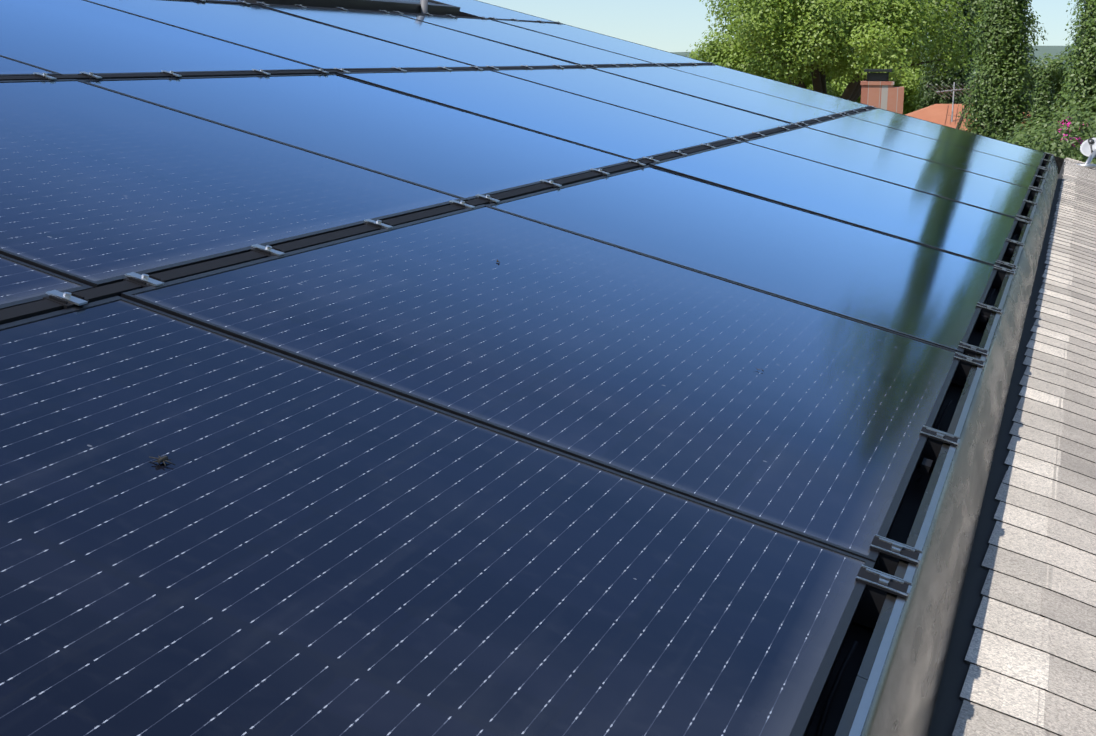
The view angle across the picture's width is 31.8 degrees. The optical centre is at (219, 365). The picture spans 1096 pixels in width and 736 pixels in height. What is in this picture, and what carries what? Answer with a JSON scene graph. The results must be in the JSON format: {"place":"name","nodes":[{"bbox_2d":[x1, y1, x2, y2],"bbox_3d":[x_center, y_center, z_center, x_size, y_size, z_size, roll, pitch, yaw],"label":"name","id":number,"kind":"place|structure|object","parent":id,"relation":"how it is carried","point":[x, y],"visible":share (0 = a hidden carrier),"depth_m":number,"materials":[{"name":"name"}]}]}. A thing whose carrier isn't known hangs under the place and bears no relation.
{"place":"outdoors","nodes":[
{"label":"outdoors","id":0,"kind":"place"},
{"bbox_2d":[477,0,1085,51],"label":"sky","id":1,"kind":"structure","parent":0,"point":[665,25],"materials":[{"name":"white"}]},
{"bbox_2d":[670,46,1073,78],"bbox_3d":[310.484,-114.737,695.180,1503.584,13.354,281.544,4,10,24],"label":"hill terrain","id":2,"kind":"structure","parent":0,"point":[1052,50],"depth_m":710.54,"materials":[{"name":"grass"},{"name":"green plant"},{"name":"foliage"}]},
{"label":"ground","id":3,"kind":"structure","parent":0,"visible":0},
{"bbox_2d":[689,38,836,96],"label":"bush","id":4,"kind":"object","parent":3,"relation":"on","point":[808,82],"visible":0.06,"depth_m":61.82,"materials":[{"name":"green plant"}]},
{"bbox_2d":[685,0,986,101],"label":"broadleaf tree","id":5,"kind":"object","parent":3,"relation":"on","point":[887,33],"visible":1,"depth_m":55.49,"materials":[{"name":"green plant"}]},
{"bbox_2d":[807,43,932,114],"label":"broadleaf tree","id":6,"kind":"object","parent":3,"relation":"on","point":[909,80],"visible":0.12,"depth_m":68.90,"materials":[{"name":"green plant"}]},
{"bbox_2d":[805,154,1065,735],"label":"house roof and walls","id":7,"kind":"structure","parent":3,"relation":"on","point":[948,705],"depth_m":2.77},
{"bbox_2d":[242,0,460,15],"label":"skylight","id":8,"kind":"object","parent":7,"relation":"on","point":[434,7],"visible":0.12,"depth_m":9.50,"materials":[{"name":"grey"}]},
{"bbox_2d":[0,0,1045,735],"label":"solar panels","id":9,"kind":"object","parent":7,"relation":"on","point":[568,460],"visible":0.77,"depth_m":2.58,"materials":[{"name":"blue glass"}]},
{"bbox_2d":[149,259,762,465],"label":"litter on glass","id":10,"kind":"object","parent":9,"relation":"on","point":[163,459],"visible":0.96,"depth_m":1.89,"materials":[{"name":"black"}]},
{"bbox_2d":[0,0,1053,735],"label":"mounting rails","id":11,"kind":"object","parent":7,"relation":"on","point":[882,580],"visible":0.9,"depth_m":2.89,"materials":[{"name":"black metal"}]},
{"bbox_2d":[860,69,903,113],"bbox_3d":[13.340,-2.592,38.087,0.829,6.818,0.700,3,10,19],"label":"brick chimney","id":12,"kind":"object","parent":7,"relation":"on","point":[878,90],"visible":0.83,"depth_m":37.32,"materials":[{"name":"red brick"}]},
{"bbox_2d":[835,155,1063,735],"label":"array skirt","id":13,"kind":"object","parent":7,"relation":"on","point":[903,662],"visible":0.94,"depth_m":2.43,"materials":[{"name":"silver metal"}]},
{"bbox_2d":[952,158,1095,735],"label":"ridge cap shingles","id":14,"kind":"object","parent":7,"relation":"on","point":[1030,658],"visible":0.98,"depth_m":2.98,"materials":[{"name":"grey"}]},
{"bbox_2d":[1077,138,1095,167],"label":"satellite dish","id":15,"kind":"object","parent":14,"relation":"on","point":[1088,148],"visible":0.98,"depth_m":13.59,"materials":[{"name":"grey metal"}]},
{"bbox_2d":[911,0,980,110],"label":"dark cypress","id":16,"kind":"object","parent":3,"relation":"on","point":[928,98],"visible":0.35,"depth_m":65.82,"materials":[{"name":"green plant"}]},
{"bbox_2d":[861,0,1047,70],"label":"broadleaf tree","id":17,"kind":"object","parent":3,"relation":"on","point":[976,4],"visible":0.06,"depth_m":79.07,"materials":[{"name":"green plant"}]},
{"bbox_2d":[905,104,1058,130],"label":"terracotta house","id":18,"kind":"structure","parent":3,"relation":"on","point":[941,114],"depth_m":47.54,"materials":[{"name":"orange tile"}]},
{"bbox_2d":[927,82,969,121],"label":"tv antenna","id":19,"kind":"object","parent":18,"relation":"on","point":[953,89],"visible":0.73,"depth_m":47.02,"materials":[{"name":"silver metal"}]},
{"bbox_2d":[956,0,1029,128],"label":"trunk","id":20,"kind":"object","parent":3,"relation":"on","point":[960,120],"depth_m":46.11,"materials":[{"name":"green plant"}]},
{"bbox_2d":[957,0,1041,145],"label":"cypress","id":21,"kind":"object","parent":3,"relation":"on","point":[998,105],"visible":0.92,"depth_m":32.51,"materials":[{"name":"green plant"}]},
{"bbox_2d":[1029,71,1054,142],"bbox_3d":[13.225,-1.334,30.398,0.775,6.848,0.699,4,10,24],"label":"cypress","id":22,"kind":"object","parent":3,"relation":"on","point":[1043,98],"visible":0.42,"depth_m":29.83,"materials":[{"name":"green plant"}]},
{"bbox_2d":[997,94,1095,163],"bbox_3d":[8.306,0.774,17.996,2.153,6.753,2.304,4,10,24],"label":"tall hedge","id":23,"kind":"object","parent":3,"relation":"on","point":[1068,142],"visible":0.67,"depth_m":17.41,"materials":[{"name":"green plant"}]},
{"bbox_2d":[1026,49,1088,118],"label":"broadleaf tree","id":24,"kind":"object","parent":3,"relation":"on","point":[1052,69],"visible":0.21,"depth_m":97.99,"materials":[{"name":"green plant"}]},
{"bbox_2d":[1047,0,1095,161],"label":"cypress","id":25,"kind":"object","parent":3,"relation":"on","point":[1083,64],"visible":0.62,"depth_m":23.94,"materials":[{"name":"green plant"}]},
{"bbox_2d":[1058,117,1087,146],"bbox_3d":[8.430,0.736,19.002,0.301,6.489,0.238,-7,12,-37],"label":"bougainvillea shrub","id":26,"kind":"object","parent":3,"relation":"on","point":[1067,124],"visible":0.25,"depth_m":18.44,"materials":[{"name":"pink plant"}]}
]}

